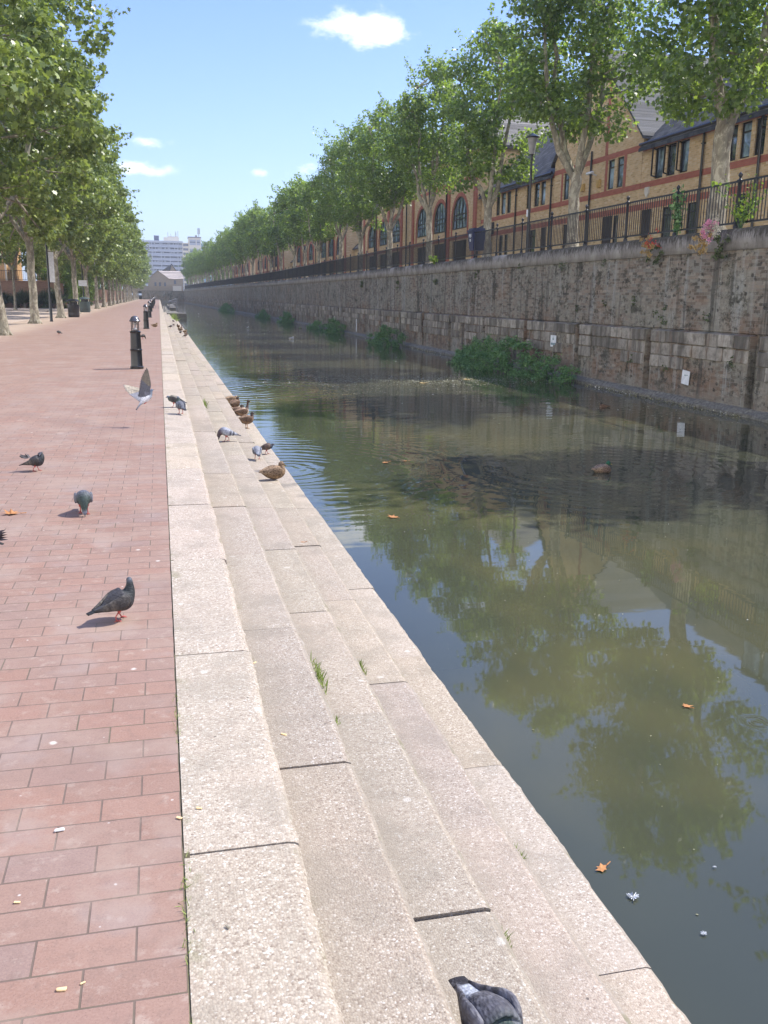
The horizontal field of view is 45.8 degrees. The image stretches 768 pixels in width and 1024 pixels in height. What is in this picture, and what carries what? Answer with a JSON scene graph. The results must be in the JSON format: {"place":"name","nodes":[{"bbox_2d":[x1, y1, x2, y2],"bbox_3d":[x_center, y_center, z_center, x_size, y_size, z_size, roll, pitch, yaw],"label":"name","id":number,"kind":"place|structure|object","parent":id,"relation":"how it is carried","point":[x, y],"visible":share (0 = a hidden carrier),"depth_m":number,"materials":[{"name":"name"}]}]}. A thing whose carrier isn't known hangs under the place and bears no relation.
{"place":"outdoors","nodes":[
{"label":"outdoors","id":0,"kind":"place"},
{"bbox_2d":[5,300,122,322],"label":"side path","id":1,"kind":"structure","parent":0,"point":[19,314],"depth_m":69.47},
{"bbox_2d":[0,234,22,280],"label":"corner house","id":2,"kind":"structure","parent":1,"relation":"on","point":[8,275],"depth_m":96.58,"materials":[{"name":"orange brick"}]},
{"bbox_2d":[11,286,28,307],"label":"spiky plant","id":3,"kind":"object","parent":1,"relation":"on","point":[22,297],"visible":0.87,"depth_m":89.75,"materials":[{"name":"green plant"}]},
{"bbox_2d":[0,236,43,309],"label":"shade tree","id":4,"kind":"object","parent":1,"relation":"on","point":[8,258],"visible":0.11,"depth_m":79.70,"materials":[{"name":"green plant"}]},
{"bbox_2d":[2,287,53,307],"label":"hedge","id":5,"kind":"object","parent":1,"relation":"on","point":[39,304],"visible":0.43,"depth_m":90.52,"materials":[{"name":"green plant"}]},
{"bbox_2d":[42,288,67,307],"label":"spiky plant","id":6,"kind":"object","parent":1,"relation":"on","point":[53,298],"visible":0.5,"depth_m":89.90,"materials":[{"name":"green plant"}]},
{"bbox_2d":[0,280,125,307],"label":"garden wall","id":7,"kind":"structure","parent":1,"relation":"on","point":[6,286],"depth_m":91.67,"materials":[{"name":"red brick"}]},
{"bbox_2d":[59,261,94,307],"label":"bamboo hedge","id":8,"kind":"object","parent":1,"relation":"on","point":[67,281],"visible":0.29,"depth_m":92.95,"materials":[{"name":"green plant"}]},
{"bbox_2d":[0,299,189,1023],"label":"paving","id":9,"kind":"structure","parent":0,"point":[89,762],"depth_m":3.52,"materials":[{"name":"brick"}]},
{"bbox_2d":[19,452,44,471],"bbox_3d":[-3.033,-0.435,7.821,0.213,0.166,0.114,-1,13,-8],"label":"pigeon","id":10,"kind":"object","parent":9,"relation":"on","point":[37,460],"visible":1,"depth_m":7.79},
{"bbox_2d":[45,243,54,321],"bbox_3d":[-17.812,-13.261,48.045,0.494,6.240,0.494,9,15,30],"label":"lamp post","id":11,"kind":"object","parent":9,"relation":"on","point":[50,265],"visible":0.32,"depth_m":48.19,"materials":[{"name":"metal"}]},
{"bbox_2d":[0,0,105,141],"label":"plane tree","id":12,"kind":"object","parent":9,"relation":"on","point":[10,73],"visible":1,"depth_m":19.32,"materials":[{"name":"green plant"}]},
{"bbox_2d":[0,0,130,335],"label":"plane tree","id":13,"kind":"object","parent":9,"relation":"on","point":[28,153],"visible":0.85,"depth_m":29.78,"materials":[{"name":"green plant"}]},
{"bbox_2d":[0,55,130,317],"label":"plane tree","id":14,"kind":"object","parent":9,"relation":"on","point":[88,243],"visible":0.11,"depth_m":55.20,"materials":[{"name":"green plant"}]},
{"bbox_2d":[0,4,137,323],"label":"plane tree","id":15,"kind":"object","parent":9,"relation":"on","point":[84,205],"visible":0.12,"depth_m":43.85,"materials":[{"name":"green plant"}]},
{"bbox_2d":[67,299,79,316],"bbox_3d":[-19.890,-13.065,58.154,0.756,1.156,0.756,-2,14,-13],"label":"litter bin","id":16,"kind":"object","parent":9,"relation":"on","point":[73,309],"visible":0.99,"depth_m":57.90,"materials":[{"name":"black paint"}]},
{"bbox_2d":[21,114,144,313],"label":"plane tree","id":17,"kind":"object","parent":9,"relation":"on","point":[39,251],"visible":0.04,"depth_m":67.22,"materials":[{"name":"green plant"}]},
{"bbox_2d":[74,490,92,515],"bbox_3d":[-2.106,-0.080,6.359,0.130,0.172,0.294,-4,14,-20],"label":"pigeon","id":18,"kind":"object","parent":9,"relation":"on","point":[83,499],"visible":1,"depth_m":6.26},
{"bbox_2d":[79,297,89,311],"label":"street bin","id":19,"kind":"object","parent":9,"relation":"on","point":[84,305],"visible":0.97,"depth_m":73.69,"materials":[{"name":"black paint"}]},
{"bbox_2d":[58,151,138,310],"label":"plane tree","id":20,"kind":"object","parent":9,"relation":"on","point":[95,266],"visible":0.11,"depth_m":79.11,"materials":[{"name":"green plant"}]},
{"bbox_2d":[65,183,142,308],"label":"plane tree","id":21,"kind":"object","parent":9,"relation":"on","point":[116,268],"visible":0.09,"depth_m":91.88,"materials":[{"name":"green plant"}]},
{"bbox_2d":[86,577,134,621],"bbox_3d":[-1.277,0.417,4.248,0.232,0.197,0.129,-9,17,-37],"label":"pigeon","id":22,"kind":"object","parent":9,"relation":"on","point":[119,600],"visible":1,"depth_m":4.23,"materials":[{"name":"grey"}]},
{"bbox_2d":[94,180,144,306],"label":"plane tree","id":23,"kind":"object","parent":9,"relation":"on","point":[125,250],"visible":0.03,"depth_m":102.78,"materials":[{"name":"green plant"}]},
{"bbox_2d":[91,200,148,305],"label":"plane tree","id":24,"kind":"object","parent":9,"relation":"on","point":[129,248],"visible":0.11,"depth_m":115.26,"materials":[{"name":"green plant"}]},
{"bbox_2d":[97,239,146,304],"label":"plane tree","id":25,"kind":"object","parent":9,"relation":"on","point":[123,280],"visible":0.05,"depth_m":126.15,"materials":[{"name":"green plant"}]},
{"bbox_2d":[106,225,145,303],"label":"plane tree","id":26,"kind":"object","parent":9,"relation":"on","point":[128,281],"visible":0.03,"depth_m":137.99,"materials":[{"name":"green plant"}]},
{"bbox_2d":[104,237,148,302],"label":"plane tree","id":27,"kind":"object","parent":9,"relation":"on","point":[142,251],"visible":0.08,"depth_m":149.59,"materials":[{"name":"green plant"}]},
{"bbox_2d":[122,248,150,301],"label":"plane tree","id":28,"kind":"object","parent":9,"relation":"on","point":[140,271],"visible":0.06,"depth_m":173.50,"materials":[{"name":"green plant"}]},
{"bbox_2d":[129,316,143,368],"bbox_3d":[-5.095,-3.481,18.635,0.270,1.070,0.270,-2,14,-13],"label":"bollard","id":29,"kind":"object","parent":9,"relation":"on","point":[136,350],"visible":1,"depth_m":18.57,"materials":[{"name":"metal"}]},
{"bbox_2d":[143,304,149,328],"bbox_3d":[-10.585,-8.687,40.355,0.270,1.070,0.270,-7,15,-30],"label":"bollard","id":30,"kind":"object","parent":9,"relation":"on","point":[145,319],"visible":1,"depth_m":40.29,"materials":[{"name":"metal"}]},
{"bbox_2d":[123,368,152,409],"bbox_3d":[-2.829,-1.418,10.421,0.361,0.490,0.162,0,13,-4],"label":"pigeon","id":31,"kind":"object","parent":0,"point":[142,394],"visible":1,"depth_m":10.44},
{"bbox_2d":[148,270,183,290],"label":"chapel house","id":32,"kind":"structure","parent":0,"point":[166,278],"depth_m":293.09,"materials":[{"name":"tile"}]},
{"bbox_2d":[232,258,255,284],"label":"arched building","id":33,"kind":"structure","parent":0,"point":[242,269],"depth_m":183.41,"materials":[{"name":"yellow brick"}]},
{"bbox_2d":[256,246,293,282],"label":"arched building","id":34,"kind":"structure","parent":0,"point":[287,258],"depth_m":141.90,"materials":[{"name":"yellow brick"}]},
{"bbox_2d":[296,208,362,278],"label":"arched building","id":35,"kind":"structure","parent":0,"point":[329,250],"depth_m":102.61,"materials":[{"name":"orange brick"}]},
{"bbox_2d":[6,0,766,294],"label":"sky","id":36,"kind":"structure","parent":0,"point":[221,102],"materials":[{"name":"blue"}]},
{"bbox_2d":[161,303,767,1023],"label":"water","id":37,"kind":"structure","parent":0,"point":[615,607],"depth_m":7.90,"materials":[{"name":"liquid"}]},
{"bbox_2d":[161,298,186,319],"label":"landing stage","id":38,"kind":"object","parent":37,"relation":"in","point":[170,309],"visible":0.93,"depth_m":98.92,"materials":[{"name":"grey concrete"}]},
{"bbox_2d":[276,310,295,322],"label":"waterside bush","id":39,"kind":"object","parent":37,"relation":"in","point":[286,317],"visible":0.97,"depth_m":84.92,"materials":[{"name":"green plant"}]},
{"bbox_2d":[321,317,347,333],"bbox_3d":[-3.591,-12.893,62.766,1.382,1.092,5.945,-2,14,-13],"label":"waterside bush","id":40,"kind":"object","parent":37,"relation":"in","point":[334,328],"visible":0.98,"depth_m":62.42,"materials":[{"name":"green plant"}]},
{"bbox_2d":[366,324,406,346],"bbox_3d":[-0.134,-9.274,47.510,1.926,1.119,5.713,-2,14,-13],"label":"waterside bush","id":41,"kind":"object","parent":37,"relation":"in","point":[378,337],"visible":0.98,"depth_m":46.87,"materials":[{"name":"green plant"}]},
{"bbox_2d":[159,299,690,1023],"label":"canal steps","id":42,"kind":"structure","parent":37,"relation":"in","point":[361,861],"depth_m":3.34,"materials":[{"name":"stone"}]},
{"bbox_2d":[142,290,183,302],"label":"end wall","id":43,"kind":"structure","parent":42,"relation":"on","point":[166,296],"depth_m":274.74,"materials":[{"name":"stone"}]},
{"bbox_2d":[159,310,191,1023],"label":"joint soil","id":44,"kind":"structure","parent":42,"relation":"on","point":[187,949],"depth_m":2.71,"materials":[{"name":"soil"}]},
{"bbox_2d":[175,849,195,975],"bbox_3d":[-0.499,0.984,2.275,0.054,0.029,0.478,-2,14,-13],"label":"grass tuft","id":45,"kind":"object","parent":44,"relation":"on","point":[183,911],"visible":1,"depth_m":2.27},
{"bbox_2d":[217,427,240,440],"bbox_3d":[-2.069,-1.038,12.088,0.333,0.190,0.138,-1,13,-8],"label":"pigeon","id":46,"kind":"object","parent":42,"relation":"on","point":[225,432],"visible":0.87,"depth_m":12.04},
{"bbox_2d":[234,399,250,415],"bbox_3d":[-2.661,-1.920,17.081,0.399,0.380,0.183,-11,18,-41],"label":"duck","id":47,"kind":"object","parent":42,"relation":"on","point":[241,411],"visible":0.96,"depth_m":17.03},
{"bbox_2d":[239,412,255,427],"bbox_3d":[-2.434,-1.623,16.038,0.371,0.286,0.183,-8,16,-33],"label":"duck","id":48,"kind":"object","parent":42,"relation":"on","point":[246,419],"visible":0.9,"depth_m":15.98},
{"bbox_2d":[259,461,286,478],"bbox_3d":[-1.294,-0.482,10.583,0.349,0.208,0.183,-6,15,-27],"label":"duck","id":49,"kind":"object","parent":42,"relation":"on","point":[274,471],"visible":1,"depth_m":10.53},
{"bbox_2d":[310,656,328,694],"bbox_3d":[-0.335,0.813,4.641,0.092,0.069,0.442,-2,14,-13],"label":"grass tuft","id":50,"kind":"object","parent":42,"relation":"on","point":[319,674],"visible":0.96,"depth_m":4.62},
{"bbox_2d":[448,976,522,1023],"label":"pigeon","id":51,"kind":"object","parent":42,"relation":"on","point":[478,1003],"visible":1,"depth_m":2.26,"materials":[{"name":"grey"}]},
{"bbox_2d":[184,225,767,422],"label":"canal wall","id":52,"kind":"structure","parent":37,"relation":"in","point":[536,297],"depth_m":26.33,"materials":[{"name":"stone"}]},
{"bbox_2d":[184,172,767,288],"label":"canal railing","id":53,"kind":"object","parent":52,"relation":"on","point":[390,258],"visible":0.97,"depth_m":31.67,"materials":[{"name":"black metal"}]},
{"bbox_2d":[467,228,484,250],"bbox_3d":[3.772,-11.127,37.090,0.600,0.870,0.680,-2,14,-13],"label":"trash bin","id":54,"kind":"object","parent":53,"relation":"hanging from","point":[479,246],"visible":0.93,"depth_m":36.90,"materials":[{"name":"blue plastic"}]},
{"bbox_2d":[639,228,663,264],"bbox_3d":[6.718,-6.696,22.899,0.513,0.905,0.759,-2,14,-13],"label":"valerian","id":55,"kind":"object","parent":52,"relation":"attached to","point":[652,247],"visible":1,"depth_m":22.88,"materials":[{"name":"orange plant"}]},
{"bbox_2d":[669,184,688,234],"bbox_3d":[7.259,-7.445,22.389,0.478,1.239,0.592,3,13,8],"label":"tall weed","id":56,"kind":"object","parent":52,"relation":"on","point":[675,206],"visible":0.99,"depth_m":22.29,"materials":[{"name":"green plant"}]},
{"bbox_2d":[687,215,730,259],"bbox_3d":[7.289,-6.152,20.421,0.580,0.969,1.156,-2,14,-13],"label":"valerian","id":57,"kind":"object","parent":52,"relation":"attached to","point":[711,226],"visible":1,"depth_m":20.24,"materials":[{"name":"pink plant"}]},
{"bbox_2d":[711,173,767,227],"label":"tall weed","id":58,"kind":"object","parent":52,"relation":"on","point":[744,218],"visible":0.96,"depth_m":19.76,"materials":[{"name":"green plant"}]},
{"bbox_2d":[190,316,764,914],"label":"floating debris","id":59,"kind":"object","parent":37,"relation":"on","point":[410,390],"visible":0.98,"depth_m":26.92,"materials":[{"name":"plant"}]},
{"bbox_2d":[446,334,582,383],"bbox_3d":[3.616,-5.614,31.879,2.150,1.283,11.549,-2,14,-13],"label":"waterside bush","id":60,"kind":"object","parent":37,"relation":"in","point":[487,355],"visible":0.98,"depth_m":30.45,"materials":[{"name":"green plant"}]},
{"bbox_2d":[361,337,740,417],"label":"washed up litter","id":61,"kind":"object","parent":37,"relation":"on","point":[624,392],"visible":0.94,"depth_m":23.30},
{"bbox_2d":[591,461,611,472],"bbox_3d":[3.132,-0.628,13.053,0.349,0.208,0.183,-5,14,-22],"label":"duck","id":62,"kind":"object","parent":37,"relation":"on","point":[602,468],"visible":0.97,"depth_m":12.99},
{"bbox_2d":[363,101,565,270],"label":"arched building","id":63,"kind":"structure","parent":0,"point":[459,213],"depth_m":62.85,"materials":[{"name":"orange brick"}]},
{"bbox_2d":[380,222,386,245],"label":"arched window","id":64,"kind":"structure","parent":63,"relation":"in","point":[383,235],"depth_m":79.40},
{"bbox_2d":[392,220,399,242],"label":"arched window","id":65,"kind":"structure","parent":63,"relation":"in","point":[396,230],"depth_m":75.14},
{"bbox_2d":[417,209,425,237],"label":"arched window","id":66,"kind":"structure","parent":63,"relation":"in","point":[421,232],"depth_m":67.80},
{"bbox_2d":[434,203,444,233],"bbox_3d":[3.986,-20.457,63.204,0.060,2.030,3.100,-2,14,-13],"label":"arched window","id":67,"kind":"structure","parent":63,"relation":"in","point":[439,224],"depth_m":63.50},
{"bbox_2d":[453,196,466,229],"bbox_3d":[5.018,-19.460,59.044,0.060,2.030,3.100,-2,14,-13],"label":"arched window","id":68,"kind":"structure","parent":63,"relation":"in","point":[460,212],"depth_m":59.20,"materials":[{"name":"glass"}]},
{"bbox_2d":[475,124,567,257],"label":"terraced house","id":69,"kind":"structure","parent":0,"point":[510,206],"depth_m":49.76,"materials":[{"name":"yellow brick"}]},
{"bbox_2d":[551,49,710,248],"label":"gabled house","id":70,"kind":"structure","parent":0,"point":[616,167],"depth_m":39.88,"materials":[{"name":"yellow brick"}]},
{"bbox_2d":[602,216,611,243],"bbox_3d":[9.957,-12.142,40.576,0.080,2.050,0.950,-2,14,-13],"label":"door","id":71,"kind":"structure","parent":70,"relation":"in","point":[603,241],"depth_m":40.51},
{"bbox_2d":[608,159,614,189],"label":"window","id":72,"kind":"structure","parent":70,"relation":"in","point":[612,163],"depth_m":39.97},
{"bbox_2d":[617,157,623,187],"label":"window","id":73,"kind":"structure","parent":70,"relation":"in","point":[621,160],"depth_m":39.17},
{"bbox_2d":[637,46,767,239],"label":"terraced house","id":74,"kind":"structure","parent":0,"point":[677,154],"depth_m":33.60,"materials":[{"name":"yellow brick"}]},
{"bbox_2d":[640,209,650,238],"bbox_3d":[10.754,-11.372,37.362,0.080,2.050,0.850,-2,14,-13],"label":"door","id":75,"kind":"structure","parent":74,"relation":"in","point":[643,236],"depth_m":37.27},
{"bbox_2d":[650,146,663,178],"bbox_3d":[10.796,-13.849,35.974,0.458,1.170,0.630,-2,14,-13],"label":"window","id":76,"kind":"structure","parent":74,"relation":"in","point":[660,151],"depth_m":36.07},
{"bbox_2d":[661,207,671,236],"bbox_3d":[11.162,-11.106,35.781,0.060,1.770,0.750,-2,14,-13],"label":"window","id":77,"kind":"structure","parent":74,"relation":"in","point":[668,233],"depth_m":35.80,"materials":[{"name":"black glass"}]},
{"bbox_2d":[662,143,676,175],"bbox_3d":[11.011,-13.644,35.120,0.451,1.170,0.620,-2,14,-13],"label":"window","id":78,"kind":"structure","parent":74,"relation":"in","point":[672,148],"depth_m":35.21,"materials":[{"name":"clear glass"}]},
{"bbox_2d":[675,139,689,172],"bbox_3d":[11.231,-13.438,34.261,0.438,1.170,0.600,-2,14,-13],"label":"window","id":79,"kind":"structure","parent":74,"relation":"in","point":[685,144],"depth_m":34.34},
{"bbox_2d":[686,202,695,233],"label":"window","id":80,"kind":"structure","parent":74,"relation":"in","point":[687,231],"depth_m":34.15,"materials":[{"name":"black glass"}]},
{"bbox_2d":[730,124,738,160],"bbox_3d":[12.136,-12.749,31.398,0.060,1.170,0.450,-2,14,-13],"label":"window","id":81,"kind":"structure","parent":74,"relation":"in","point":[734,139],"depth_m":31.45,"materials":[{"name":"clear glass"}]},
{"bbox_2d":[740,120,752,158],"bbox_3d":[12.303,-12.587,30.722,0.060,1.170,0.580,-2,14,-13],"label":"window","id":82,"kind":"structure","parent":74,"relation":"in","point":[747,126],"depth_m":30.80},
{"bbox_2d":[754,116,766,155],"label":"window","id":83,"kind":"structure","parent":74,"relation":"in","point":[765,118],"depth_m":30.06,"materials":[{"name":"black glass"}]},
{"label":"upper towpath","id":84,"kind":"structure","parent":0,"visible":0},
{"bbox_2d":[193,237,212,280],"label":"plane tree","id":85,"kind":"object","parent":84,"relation":"on","point":[207,244],"visible":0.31,"depth_m":197.74,"materials":[{"name":"green plant"}]},
{"bbox_2d":[199,246,216,286],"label":"plane tree","id":86,"kind":"object","parent":84,"relation":"on","point":[206,268],"visible":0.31,"depth_m":190.82,"materials":[{"name":"green plant"}]},
{"bbox_2d":[206,236,222,285],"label":"plane tree","id":87,"kind":"object","parent":84,"relation":"on","point":[213,263],"visible":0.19,"depth_m":174.53,"materials":[{"name":"green plant"}]},
{"bbox_2d":[206,228,228,285],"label":"plane tree","id":88,"kind":"object","parent":84,"relation":"on","point":[212,252],"visible":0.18,"depth_m":165.93,"materials":[{"name":"green plant"}]},
{"bbox_2d":[209,228,235,278],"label":"plane tree","id":89,"kind":"object","parent":84,"relation":"on","point":[223,244],"visible":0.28,"depth_m":157.73,"materials":[{"name":"green plant"}]},
{"bbox_2d":[215,232,238,284],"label":"plane tree","id":90,"kind":"object","parent":84,"relation":"on","point":[225,253],"visible":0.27,"depth_m":150.23,"materials":[{"name":"green plant"}]},
{"bbox_2d":[222,224,250,276],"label":"plane tree","id":91,"kind":"object","parent":84,"relation":"on","point":[233,258],"visible":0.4,"depth_m":141.44,"materials":[{"name":"green plant"}]},
{"bbox_2d":[225,210,255,283],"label":"plane tree","id":92,"kind":"object","parent":84,"relation":"on","point":[237,246],"visible":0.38,"depth_m":133.29,"materials":[{"name":"green plant"}]},
{"bbox_2d":[231,208,260,282],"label":"plane tree","id":93,"kind":"object","parent":84,"relation":"on","point":[243,224],"visible":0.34,"depth_m":125.05,"materials":[{"name":"green plant"}]},
{"bbox_2d":[239,199,268,281],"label":"plane tree","id":94,"kind":"object","parent":84,"relation":"on","point":[251,238],"visible":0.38,"depth_m":116.92,"materials":[{"name":"green plant"}]},
{"bbox_2d":[250,205,284,280],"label":"plane tree","id":95,"kind":"object","parent":84,"relation":"on","point":[262,217],"visible":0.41,"depth_m":108.98,"materials":[{"name":"green plant"}]},
{"bbox_2d":[252,200,292,279],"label":"plane tree","id":96,"kind":"object","parent":84,"relation":"on","point":[276,241],"visible":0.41,"depth_m":101.32,"materials":[{"name":"green plant"}]},
{"bbox_2d":[267,178,311,278],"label":"plane tree","id":97,"kind":"object","parent":84,"relation":"on","point":[283,201],"visible":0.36,"depth_m":92.76,"materials":[{"name":"green plant"}]},
{"bbox_2d":[276,172,327,277],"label":"plane tree","id":98,"kind":"object","parent":84,"relation":"on","point":[290,217],"visible":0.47,"depth_m":85.02,"materials":[{"name":"green plant"}]},
{"bbox_2d":[291,175,343,275],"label":"plane tree","id":99,"kind":"object","parent":84,"relation":"on","point":[319,232],"visible":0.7,"depth_m":77.49,"materials":[{"name":"green plant"}]},
{"bbox_2d":[307,126,368,273],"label":"plane tree","id":100,"kind":"object","parent":84,"relation":"on","point":[328,210],"visible":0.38,"depth_m":69.18,"materials":[{"name":"green plant"}]},
{"bbox_2d":[312,108,389,271],"bbox_3d":[-1.848,-21.880,62.347,6.123,11.137,6.188,1,13,-1],"label":"plane tree","id":101,"kind":"object","parent":84,"relation":"on","point":[359,205],"visible":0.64,"depth_m":61.55,"materials":[{"name":"green plant"}]},
{"bbox_2d":[344,91,443,267],"bbox_3d":[0.123,-19.529,54.303,5.640,10.263,6.200,-8,16,-33],"label":"plane tree","id":102,"kind":"object","parent":84,"relation":"on","point":[373,177],"visible":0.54,"depth_m":53.06,"materials":[{"name":"green plant"}]},
{"bbox_2d":[369,45,471,263],"bbox_3d":[1.744,-17.923,45.940,5.790,10.998,5.546,3,14,11],"label":"plane tree","id":103,"kind":"object","parent":84,"relation":"on","point":[416,153],"visible":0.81,"depth_m":44.95,"materials":[{"name":"green plant"}]},
{"bbox_2d":[425,2,567,256],"bbox_3d":[4.753,-15.823,37.992,5.887,10.709,5.950,0,13,-4],"label":"plane tree","id":104,"kind":"object","parent":84,"relation":"on","point":[481,129],"visible":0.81,"depth_m":37.31,"materials":[{"name":"green plant"}]},
{"bbox_2d":[525,133,539,251],"bbox_3d":[5.440,-11.789,33.855,0.500,4.390,0.500,-2,14,-13],"label":"lamp post","id":105,"kind":"object","parent":84,"relation":"on","point":[532,139],"visible":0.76,"depth_m":33.61,"materials":[{"name":"metal"}]},
{"bbox_2d":[477,0,695,247],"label":"plane tree","id":106,"kind":"object","parent":84,"relation":"on","point":[596,35],"visible":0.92,"depth_m":29.29,"materials":[{"name":"green plant"}]},
{"bbox_2d":[614,0,767,231],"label":"plane tree","id":107,"kind":"object","parent":84,"relation":"on","point":[743,73],"visible":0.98,"depth_m":21.80,"materials":[{"name":"green plant"}]},
{"label":"far ground","id":108,"kind":"structure","parent":0,"visible":0},
{"bbox_2d":[132,231,183,292],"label":"tower block","id":109,"kind":"structure","parent":108,"relation":"on","point":[166,252],"depth_m":450.79,"materials":[{"name":"beige paint"}]},
{"bbox_2d":[138,286,181,290],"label":"yard wall","id":110,"kind":"structure","parent":108,"relation":"on","point":[163,288],"depth_m":279.65,"materials":[{"name":"beige paint"}]},
{"bbox_2d":[182,228,200,288],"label":"stair tower","id":111,"kind":"structure","parent":108,"relation":"on","point":[192,243],"depth_m":450.72,"materials":[{"name":"beige paint"}]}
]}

